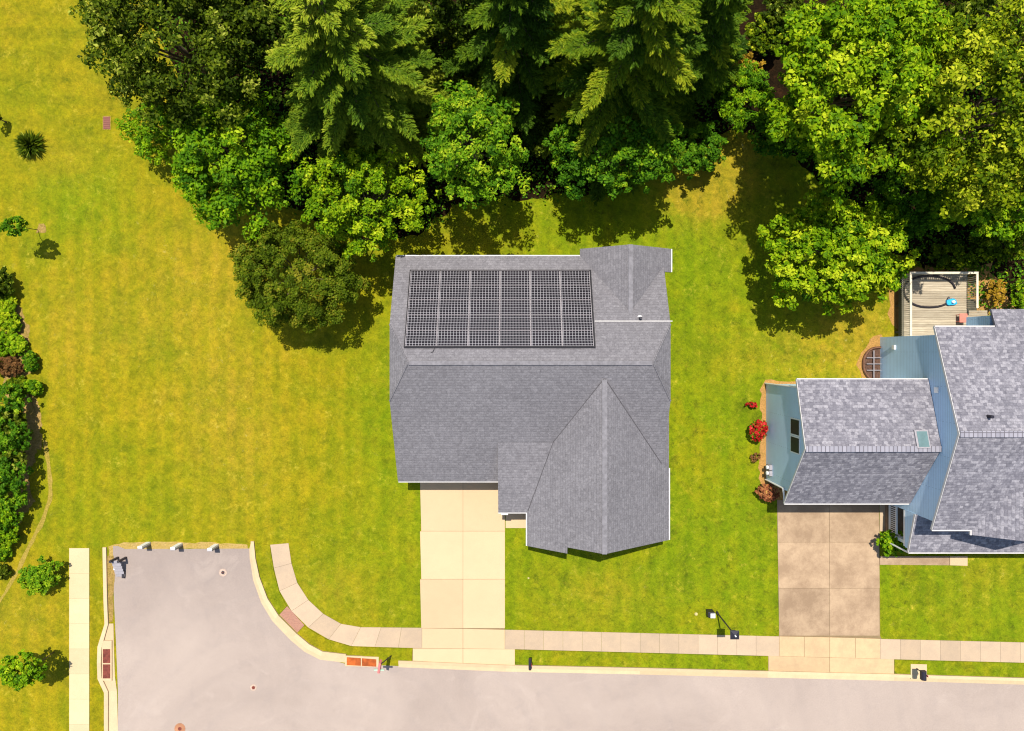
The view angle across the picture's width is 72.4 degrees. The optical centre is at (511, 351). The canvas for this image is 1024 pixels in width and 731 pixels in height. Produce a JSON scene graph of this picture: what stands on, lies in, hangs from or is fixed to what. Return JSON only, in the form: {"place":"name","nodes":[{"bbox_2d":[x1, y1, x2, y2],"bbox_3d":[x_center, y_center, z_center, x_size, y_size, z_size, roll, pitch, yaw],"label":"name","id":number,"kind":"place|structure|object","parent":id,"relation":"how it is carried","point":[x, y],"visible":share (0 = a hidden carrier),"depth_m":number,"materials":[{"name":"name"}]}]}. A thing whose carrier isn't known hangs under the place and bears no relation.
{"place":"outdoors","nodes":[
{"label":"outdoors","id":0,"kind":"place"},
{"bbox_2d":[0,440,52,602],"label":"path","id":1,"kind":"structure","parent":0,"point":[38,528],"depth_m":42.49,"materials":[{"name":"brown soil"}]},
{"bbox_2d":[69,548,88,730],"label":"sidewalk","id":2,"kind":"structure","parent":0,"point":[78,639],"depth_m":42.47,"materials":[{"name":"concrete"}]},
{"bbox_2d":[420,482,504,627],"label":"driveway","id":3,"kind":"structure","parent":0,"point":[462,546],"depth_m":42.46,"materials":[{"name":"concrete"}]},
{"bbox_2d":[0,0,1023,730],"bbox_3d":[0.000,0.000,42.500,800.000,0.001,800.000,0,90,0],"label":"ground","id":4,"kind":"structure","parent":0,"point":[184,398],"depth_m":42.50,"materials":[{"name":"green plant"}]},
{"bbox_2d":[0,266,15,300],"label":"hedge bush","id":5,"kind":"object","parent":4,"relation":"on","point":[7,282],"visible":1,"depth_m":41.66,"materials":[{"name":"green plant"}]},
{"bbox_2d":[0,383,31,418],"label":"hedge bush","id":6,"kind":"object","parent":4,"relation":"on","point":[17,402],"visible":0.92,"depth_m":41.05,"materials":[{"name":"green plant"}]},
{"bbox_2d":[2,224,45,551],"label":"dirt patch","id":7,"kind":"object","parent":4,"relation":"on","point":[33,416],"visible":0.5,"depth_m":42.49,"materials":[{"name":"brown soil"}]},
{"bbox_2d":[0,312,22,333],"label":"hedge bush","id":8,"kind":"object","parent":7,"relation":"on","point":[12,324],"visible":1,"depth_m":41.95,"materials":[{"name":"green plant"}]},
{"bbox_2d":[0,355,23,377],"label":"hedge bush","id":9,"kind":"object","parent":7,"relation":"on","point":[10,366],"visible":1,"depth_m":41.85,"materials":[{"name":"brown plant"}]},
{"bbox_2d":[0,505,24,539],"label":"hedge bush","id":10,"kind":"object","parent":7,"relation":"on","point":[10,518],"visible":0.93,"depth_m":41.31,"materials":[{"name":"green plant"}]},
{"bbox_2d":[0,479,27,510],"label":"hedge bush","id":11,"kind":"object","parent":7,"relation":"on","point":[20,499],"visible":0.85,"depth_m":41.19,"materials":[{"name":"green plant"}]},
{"bbox_2d":[0,436,28,474],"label":"hedge bush","id":12,"kind":"object","parent":7,"relation":"on","point":[20,455],"visible":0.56,"depth_m":40.93,"materials":[{"name":"green plant"}]},
{"bbox_2d":[0,417,31,460],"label":"hedge bush","id":13,"kind":"object","parent":7,"relation":"on","point":[15,431],"visible":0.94,"depth_m":40.71,"materials":[{"name":"green plant"}]},
{"bbox_2d":[4,332,28,356],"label":"hedge bush","id":14,"kind":"object","parent":7,"relation":"on","point":[17,342],"visible":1,"depth_m":41.97,"materials":[{"name":"green plant"}]},
{"bbox_2d":[0,456,33,496],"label":"hedge bush","id":15,"kind":"object","parent":7,"relation":"on","point":[13,482],"visible":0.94,"depth_m":40.73,"materials":[{"name":"green plant"}]},
{"bbox_2d":[0,410,33,442],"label":"hedge bush","id":16,"kind":"object","parent":7,"relation":"on","point":[18,419],"visible":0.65,"depth_m":41.03,"materials":[{"name":"green plant"}]},
{"bbox_2d":[0,215,36,236],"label":"young tree","id":17,"kind":"object","parent":7,"relation":"on","point":[8,225],"visible":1,"depth_m":39.68,"materials":[{"name":"green plant"}]},
{"bbox_2d":[0,649,53,691],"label":"young tree","id":18,"kind":"object","parent":4,"relation":"on","point":[26,676],"visible":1,"depth_m":39.82,"materials":[{"name":"green plant"}]},
{"bbox_2d":[14,130,45,157],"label":"spiky shrub","id":19,"kind":"object","parent":4,"relation":"on","point":[28,144],"visible":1,"depth_m":42.04,"materials":[{"name":"green plant"}]},
{"bbox_2d":[21,350,39,371],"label":"hedge bush","id":20,"kind":"object","parent":4,"relation":"on","point":[29,360],"visible":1,"depth_m":41.90,"materials":[{"name":"green plant"}]},
{"bbox_2d":[17,555,63,595],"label":"young tree","id":21,"kind":"object","parent":4,"relation":"on","point":[39,581],"visible":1,"depth_m":41.44,"materials":[{"name":"green plant"}]},
{"bbox_2d":[107,556,114,621],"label":"gutter dirt","id":22,"kind":"structure","parent":4,"relation":"on","point":[110,575],"depth_m":42.49,"materials":[{"name":"brown soil"}]},
{"bbox_2d":[114,102,188,165],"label":"shrub","id":23,"kind":"object","parent":4,"relation":"on","point":[141,136],"visible":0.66,"depth_m":40.40,"materials":[{"name":"green plant"}]},
{"bbox_2d":[108,541,247,555],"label":"road shoulder","id":24,"kind":"object","parent":4,"relation":"on","point":[162,545],"visible":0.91,"depth_m":42.49},
{"bbox_2d":[227,218,370,332],"bbox_3d":[-11.876,-4.250,39.521,7.822,5.958,6.453,0,90,0],"label":"tree","id":25,"kind":"object","parent":4,"relation":"on","point":[249,257],"visible":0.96,"depth_m":38.00,"materials":[{"name":"green plant"}]},
{"bbox_2d":[413,628,514,664],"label":"driveway apron","id":26,"kind":"object","parent":4,"relation":"on","point":[483,646],"visible":1,"depth_m":42.46,"materials":[{"name":"concrete"}]},
{"bbox_2d":[506,513,525,527],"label":"walkway","id":27,"kind":"structure","parent":4,"relation":"on","point":[515,520],"depth_m":42.45,"materials":[{"name":"concrete"}]},
{"bbox_2d":[389,244,671,553],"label":"house","id":28,"kind":"structure","parent":4,"relation":"on","point":[564,448],"depth_m":37.91,"materials":[{"name":"grey"}]},
{"bbox_2d":[404,270,595,347],"bbox_3d":[-0.645,-2.405,37.922,10.090,2.295,4.350,0,90,0],"label":"panel rail","id":29,"kind":"object","parent":28,"relation":"attached to","point":[594,346],"visible":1,"depth_m":36.98,"materials":[{"name":"grey metal"}]},
{"bbox_2d":[405,330,436,345],"bbox_3d":[-4.811,-0.729,37.030,1.628,0.036,0.920,0,63,0],"label":"solar panel","id":30,"kind":"object","parent":29,"relation":"attached to","point":[421,337],"visible":1,"depth_m":37.03,"materials":[{"name":"glass"}]},
{"bbox_2d":[406,315,437,329],"bbox_3d":[-4.811,-1.571,37.451,1.628,0.036,0.920,0,63,0],"label":"solar panel","id":31,"kind":"object","parent":29,"relation":"attached to","point":[421,322],"visible":1,"depth_m":37.44,"materials":[{"name":"glass"}]},
{"bbox_2d":[407,300,438,314],"bbox_3d":[-4.811,-2.413,37.872,1.628,0.036,0.920,0,63,0],"label":"solar panel","id":32,"kind":"object","parent":29,"relation":"attached to","point":[422,307],"visible":1,"depth_m":37.85,"materials":[{"name":"glass"}]},
{"bbox_2d":[409,285,438,299],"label":"solar panel","id":33,"kind":"object","parent":29,"relation":"attached to","point":[423,292],"visible":1,"depth_m":38.28,"materials":[{"name":"glass"}]},
{"bbox_2d":[410,271,439,284],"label":"solar panel","id":34,"kind":"object","parent":29,"relation":"attached to","point":[424,277],"visible":1,"depth_m":38.68,"materials":[{"name":"glass"}]},
{"bbox_2d":[437,330,467,345],"bbox_3d":[-3.152,-0.729,37.030,1.628,0.036,0.920,0,63,0],"label":"solar panel","id":35,"kind":"object","parent":29,"relation":"attached to","point":[452,337],"visible":1,"depth_m":37.02,"materials":[{"name":"glass"}]},
{"bbox_2d":[437,315,468,329],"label":"solar panel","id":36,"kind":"object","parent":29,"relation":"attached to","point":[452,322],"visible":1,"depth_m":37.44,"materials":[{"name":"glass"}]},
{"bbox_2d":[438,300,468,314],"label":"solar panel","id":37,"kind":"object","parent":29,"relation":"attached to","point":[453,307],"visible":1,"depth_m":37.85,"materials":[{"name":"glass"}]},
{"bbox_2d":[439,285,468,299],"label":"solar panel","id":38,"kind":"object","parent":29,"relation":"attached to","point":[453,292],"visible":1,"depth_m":38.28,"materials":[{"name":"glass"}]},
{"bbox_2d":[440,271,469,284],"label":"solar panel","id":39,"kind":"object","parent":29,"relation":"attached to","point":[454,277],"visible":1,"depth_m":38.68,"materials":[{"name":"glass"}]},
{"bbox_2d":[468,330,498,345],"bbox_3d":[-1.494,-0.729,37.030,1.628,0.036,0.920,0,63,0],"label":"solar panel","id":40,"kind":"object","parent":29,"relation":"attached to","point":[483,337],"visible":1,"depth_m":37.01,"materials":[{"name":"glass"}]},
{"bbox_2d":[469,315,498,329],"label":"solar panel","id":41,"kind":"object","parent":29,"relation":"attached to","point":[483,322],"visible":1,"depth_m":37.44,"materials":[{"name":"glass"}]},
{"bbox_2d":[469,300,499,314],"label":"solar panel","id":42,"kind":"object","parent":29,"relation":"attached to","point":[483,307],"visible":1,"depth_m":37.85,"materials":[{"name":"glass"}]},
{"bbox_2d":[470,285,499,299],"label":"solar panel","id":43,"kind":"object","parent":29,"relation":"attached to","point":[484,292],"visible":1,"depth_m":38.28,"materials":[{"name":"glass"}]},
{"bbox_2d":[470,271,499,284],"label":"solar panel","id":44,"kind":"object","parent":29,"relation":"attached to","point":[484,277],"visible":1,"depth_m":38.69,"materials":[{"name":"glass"}]},
{"bbox_2d":[500,285,529,299],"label":"solar panel","id":45,"kind":"object","parent":29,"relation":"attached to","point":[514,292],"visible":1,"depth_m":38.28,"materials":[{"name":"glass"}]},
{"bbox_2d":[500,300,529,314],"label":"solar panel","id":46,"kind":"object","parent":29,"relation":"attached to","point":[514,307],"visible":1,"depth_m":37.85,"materials":[{"name":"glass"}]},
{"bbox_2d":[500,315,529,329],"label":"solar panel","id":47,"kind":"object","parent":29,"relation":"attached to","point":[514,322],"visible":1,"depth_m":37.44,"materials":[{"name":"glass"}]},
{"bbox_2d":[500,271,529,284],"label":"solar panel","id":48,"kind":"object","parent":29,"relation":"attached to","point":[514,277],"visible":1,"depth_m":38.69,"materials":[{"name":"glass"}]},
{"bbox_2d":[500,330,530,345],"bbox_3d":[0.164,-0.729,37.030,1.628,0.036,0.920,0,63,0],"label":"solar panel","id":49,"kind":"object","parent":29,"relation":"attached to","point":[515,338],"visible":1,"depth_m":37.01,"materials":[{"name":"glass"}]},
{"bbox_2d":[530,285,559,299],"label":"solar panel","id":50,"kind":"object","parent":29,"relation":"attached to","point":[544,292],"visible":1,"depth_m":38.28,"materials":[{"name":"glass"}]},
{"bbox_2d":[530,271,559,284],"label":"solar panel","id":51,"kind":"object","parent":29,"relation":"attached to","point":[544,277],"visible":1,"depth_m":38.68,"materials":[{"name":"glass"}]},
{"bbox_2d":[531,300,560,314],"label":"solar panel","id":52,"kind":"object","parent":29,"relation":"attached to","point":[545,307],"visible":1,"depth_m":37.85,"materials":[{"name":"glass"}]},
{"bbox_2d":[531,330,561,345],"bbox_3d":[1.823,-0.729,37.030,1.628,0.036,0.920,0,63,0],"label":"solar panel","id":53,"kind":"object","parent":29,"relation":"attached to","point":[546,337],"visible":1,"depth_m":37.02,"materials":[{"name":"glass"}]},
{"bbox_2d":[531,315,561,329],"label":"solar panel","id":54,"kind":"object","parent":29,"relation":"attached to","point":[545,322],"visible":1,"depth_m":37.44,"materials":[{"name":"glass"}]},
{"bbox_2d":[560,271,589,284],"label":"solar panel","id":55,"kind":"object","parent":29,"relation":"attached to","point":[574,277],"visible":1,"depth_m":38.68,"materials":[{"name":"glass"}]},
{"bbox_2d":[560,285,590,299],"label":"solar panel","id":56,"kind":"object","parent":29,"relation":"attached to","point":[575,292],"visible":1,"depth_m":38.28,"materials":[{"name":"glass"}]},
{"bbox_2d":[561,300,591,314],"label":"solar panel","id":57,"kind":"object","parent":29,"relation":"attached to","point":[575,307],"visible":1,"depth_m":37.85,"materials":[{"name":"glass"}]},
{"bbox_2d":[562,315,592,329],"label":"solar panel","id":58,"kind":"object","parent":29,"relation":"attached to","point":[576,322],"visible":1,"depth_m":37.44,"materials":[{"name":"glass"}]},
{"bbox_2d":[562,330,593,345],"bbox_3d":[3.481,-0.729,37.030,1.628,0.036,0.920,0,63,0],"label":"solar panel","id":59,"kind":"object","parent":29,"relation":"attached to","point":[577,337],"visible":1,"depth_m":37.03,"materials":[{"name":"glass"}]},
{"bbox_2d":[97,541,1023,730],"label":"kerb","id":60,"kind":"structure","parent":4,"relation":"on","point":[109,688],"depth_m":42.45,"materials":[{"name":"concrete"}]},
{"bbox_2d":[102,640,111,680],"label":"storm inlet","id":61,"kind":"object","parent":60,"relation":"on","point":[106,660],"visible":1,"depth_m":42.40,"materials":[{"name":"concrete"}]},
{"bbox_2d":[255,543,1023,676],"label":"verge","id":62,"kind":"structure","parent":4,"relation":"on","point":[595,658],"depth_m":42.44,"materials":[{"name":"green plant"}]},
{"bbox_2d":[412,533,880,671],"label":"joint bed","id":63,"kind":"object","parent":4,"relation":"on","point":[876,637],"visible":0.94,"depth_m":42.49,"materials":[{"name":"concrete"}]},
{"bbox_2d":[676,121,728,180],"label":"shrub","id":64,"kind":"object","parent":4,"relation":"on","point":[702,149],"visible":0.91,"depth_m":40.26,"materials":[{"name":"green plant"}]},
{"bbox_2d":[748,419,767,441],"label":"flowering shrub","id":65,"kind":"object","parent":4,"relation":"on","point":[760,432],"visible":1,"depth_m":41.64,"materials":[{"name":"red plant"}]},
{"bbox_2d":[768,636,893,673],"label":"driveway apron","id":66,"kind":"object","parent":4,"relation":"on","point":[850,655],"visible":1,"depth_m":42.46,"materials":[{"name":"concrete"}]},
{"bbox_2d":[757,184,920,315],"bbox_3d":[17.980,-5.562,39.232,8.833,6.536,7.114,0,90,0],"label":"tree","id":67,"kind":"object","parent":4,"relation":"on","point":[797,242],"visible":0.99,"depth_m":37.52,"materials":[{"name":"green plant"}]},
{"bbox_2d":[758,263,1014,499],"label":"mulch bed","id":68,"kind":"object","parent":4,"relation":"on","point":[892,313],"visible":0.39,"depth_m":42.49,"materials":[{"name":"brown soil"}]},
{"bbox_2d":[755,482,780,502],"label":"shrub","id":69,"kind":"object","parent":68,"relation":"on","point":[764,492],"visible":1,"depth_m":41.66,"materials":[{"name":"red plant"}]},
{"bbox_2d":[862,346,880,377],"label":"window well","id":70,"kind":"object","parent":68,"relation":"on","point":[871,363],"depth_m":42.49,"materials":[{"name":"brown metal"}]},
{"bbox_2d":[895,272,986,335],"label":"deck","id":71,"kind":"structure","parent":68,"relation":"on","point":[924,288],"depth_m":41.60,"materials":[{"name":"brown wood"}]},
{"bbox_2d":[985,279,1006,306],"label":"shrub","id":72,"kind":"object","parent":68,"relation":"on","point":[1001,297],"visible":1,"depth_m":41.56,"materials":[{"name":"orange plant"}]},
{"bbox_2d":[876,529,905,556],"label":"shrub","id":73,"kind":"object","parent":4,"relation":"on","point":[886,539],"visible":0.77,"depth_m":41.24,"materials":[{"name":"green plant"}]},
{"bbox_2d":[765,309,1023,553],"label":"house","id":74,"kind":"structure","parent":4,"relation":"on","point":[921,438],"depth_m":36.84,"materials":[{"name":"blue"}]},
{"bbox_2d":[880,556,949,564],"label":"walkway","id":75,"kind":"structure","parent":4,"relation":"on","point":[917,560],"depth_m":42.45,"materials":[{"name":"concrete"}]},
{"bbox_2d":[113,546,1023,730],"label":"road","id":76,"kind":"structure","parent":0,"point":[202,644],"depth_m":42.49,"materials":[{"name":"grey asphalt"}]},
{"bbox_2d":[345,655,378,666],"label":"storm inlet","id":77,"kind":"object","parent":76,"relation":"on","point":[364,661],"visible":0.93,"depth_m":42.38,"materials":[{"name":"metal"}]},
{"bbox_2d":[156,0,1023,308],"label":"forest floor","id":78,"kind":"structure","parent":0,"point":[772,66],"depth_m":42.50,"materials":[{"name":"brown plant"}]},
{"bbox_2d":[67,0,281,145],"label":"tree","id":79,"kind":"object","parent":78,"relation":"on","point":[133,64],"visible":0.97,"depth_m":33.64,"materials":[{"name":"green plant"}]},
{"bbox_2d":[168,80,304,240],"bbox_3d":[-14.898,-10.237,38.387,7.333,8.226,7.873,26,90,0],"label":"tree","id":80,"kind":"object","parent":78,"relation":"on","point":[259,167],"visible":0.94,"depth_m":36.29,"materials":[{"name":"green plant"}]},
{"bbox_2d":[184,0,288,73],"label":"tree","id":81,"kind":"object","parent":78,"relation":"on","point":[274,28],"visible":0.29,"depth_m":35.19,"materials":[{"name":"green plant"}]},
{"bbox_2d":[287,136,441,261],"bbox_3d":[-7.807,-8.395,38.718,7.424,7.563,6.291,-30,90,0],"label":"tree","id":82,"kind":"object","parent":78,"relation":"on","point":[353,165],"visible":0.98,"depth_m":36.82,"materials":[{"name":"green plant"}]},
{"bbox_2d":[263,0,478,219],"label":"pine tree","id":83,"kind":"object","parent":78,"relation":"on","point":[358,66],"visible":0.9,"depth_m":32.76,"materials":[{"name":"green plant"}]},
{"bbox_2d":[422,0,460,62],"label":"shrub","id":84,"kind":"object","parent":78,"relation":"on","point":[433,45],"visible":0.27,"depth_m":39.26,"materials":[{"name":"green plant"}]},
{"bbox_2d":[413,0,481,41],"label":"tree","id":85,"kind":"object","parent":78,"relation":"on","point":[441,7],"visible":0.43,"depth_m":35.04,"materials":[{"name":"green plant"}]},
{"bbox_2d":[419,79,532,208],"bbox_3d":[-1.791,-10.806,38.018,5.776,8.964,6.668,0,90,0],"label":"tree","id":86,"kind":"object","parent":78,"relation":"on","point":[460,112],"visible":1,"depth_m":35.30,"materials":[{"name":"green plant"}]},
{"bbox_2d":[435,0,580,153],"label":"pine tree","id":87,"kind":"object","parent":78,"relation":"on","point":[503,52],"visible":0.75,"depth_m":33.49,"materials":[{"name":"green plant"}]},
{"bbox_2d":[515,93,568,156],"bbox_3d":[2.108,-12.915,40.566,3.991,3.868,3.962,0,90,0],"label":"shrub","id":88,"kind":"object","parent":78,"relation":"on","point":[545,114],"visible":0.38,"depth_m":39.50,"materials":[{"name":"green plant"}]},
{"bbox_2d":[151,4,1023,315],"bbox_3d":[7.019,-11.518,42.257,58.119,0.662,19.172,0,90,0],"label":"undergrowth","id":89,"kind":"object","parent":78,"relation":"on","point":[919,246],"visible":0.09,"depth_m":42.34,"materials":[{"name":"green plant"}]},
{"bbox_2d":[542,101,688,200],"bbox_3d":[5.509,-10.765,38.862,7.833,7.276,5.348,0,90,0],"label":"tree","id":90,"kind":"object","parent":78,"relation":"on","point":[653,149],"visible":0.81,"depth_m":36.69,"materials":[{"name":"green plant"}]},
{"bbox_2d":[536,0,707,206],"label":"pine tree","id":91,"kind":"object","parent":78,"relation":"on","point":[622,55],"visible":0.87,"depth_m":32.40,"materials":[{"name":"green plant"}]},
{"bbox_2d":[666,0,752,119],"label":"pine tree","id":92,"kind":"object","parent":78,"relation":"on","point":[724,42],"visible":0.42,"depth_m":34.82,"materials":[{"name":"green plant"}]},
{"bbox_2d":[713,58,775,133],"bbox_3d":[13.132,-14.766,40.547,3.650,3.906,4.929,-26,90,0],"label":"shrub","id":93,"kind":"object","parent":78,"relation":"on","point":[752,80],"visible":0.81,"depth_m":39.65,"materials":[{"name":"green plant"}]},
{"bbox_2d":[744,9,789,56],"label":"shrub","id":94,"kind":"object","parent":78,"relation":"on","point":[774,39],"visible":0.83,"depth_m":40.94,"materials":[{"name":"green plant"}]},
{"bbox_2d":[747,94,817,160],"bbox_3d":[15.644,-12.778,40.343,4.233,4.314,3.657,0,90,0],"label":"shrub","id":95,"kind":"object","parent":78,"relation":"on","point":[774,148],"visible":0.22,"depth_m":39.94,"materials":[{"name":"green plant"}]},
{"bbox_2d":[757,0,807,28],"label":"shrub","id":96,"kind":"object","parent":78,"relation":"on","point":[779,14],"visible":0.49,"depth_m":40.26,"materials":[{"name":"green plant"}]},
{"bbox_2d":[765,0,956,204],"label":"tree","id":97,"kind":"object","parent":78,"relation":"on","point":[871,32],"visible":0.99,"depth_m":32.13,"materials":[{"name":"green plant"}]},
{"bbox_2d":[873,163,949,239],"bbox_3d":[22.546,-8.572,40.270,4.285,4.459,4.504,0,90,0],"label":"shrub","id":98,"kind":"object","parent":78,"relation":"on","point":[923,200],"visible":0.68,"depth_m":38.98,"materials":[{"name":"green plant"}]},
{"bbox_2d":[855,0,996,55],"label":"tree","id":99,"kind":"object","parent":78,"relation":"on","point":[964,8],"visible":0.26,"depth_m":33.49,"materials":[{"name":"green plant"}]},
{"bbox_2d":[848,0,1023,220],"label":"tree","id":100,"kind":"object","parent":78,"relation":"on","point":[994,170],"visible":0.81,"depth_m":32.42,"materials":[{"name":"green plant"}]},
{"bbox_2d":[928,236,986,270],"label":"shrub","id":101,"kind":"object","parent":78,"relation":"on","point":[972,259],"visible":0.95,"depth_m":41.01,"materials":[{"name":"green plant"}]},
{"bbox_2d":[927,144,1023,247],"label":"tree","id":102,"kind":"object","parent":78,"relation":"on","point":[996,224],"visible":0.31,"depth_m":36.88,"materials":[{"name":"green plant"}]},
{"bbox_2d":[969,218,1023,268],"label":"shrub","id":103,"kind":"object","parent":78,"relation":"on","point":[984,243],"visible":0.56,"depth_m":40.49,"materials":[{"name":"green plant"}]},
{"bbox_2d":[969,0,1023,73],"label":"tree","id":104,"kind":"object","parent":78,"relation":"on","point":[990,8],"visible":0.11,"depth_m":38.29,"materials":[{"name":"green plant"}]},
{"bbox_2d":[1008,278,1023,308],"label":"shrub","id":105,"kind":"object","parent":78,"relation":"on","point":[1015,296],"visible":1,"depth_m":41.50,"materials":[{"name":"green plant"}]},
{"bbox_2d":[270,543,1023,662],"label":"sidewalk","id":106,"kind":"structure","parent":0,"point":[305,611],"depth_m":42.47,"materials":[{"name":"concrete"}]},
{"bbox_2d":[777,500,879,635],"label":"driveway","id":107,"kind":"structure","parent":0,"point":[812,560],"depth_m":42.46,"materials":[{"name":"concrete"}]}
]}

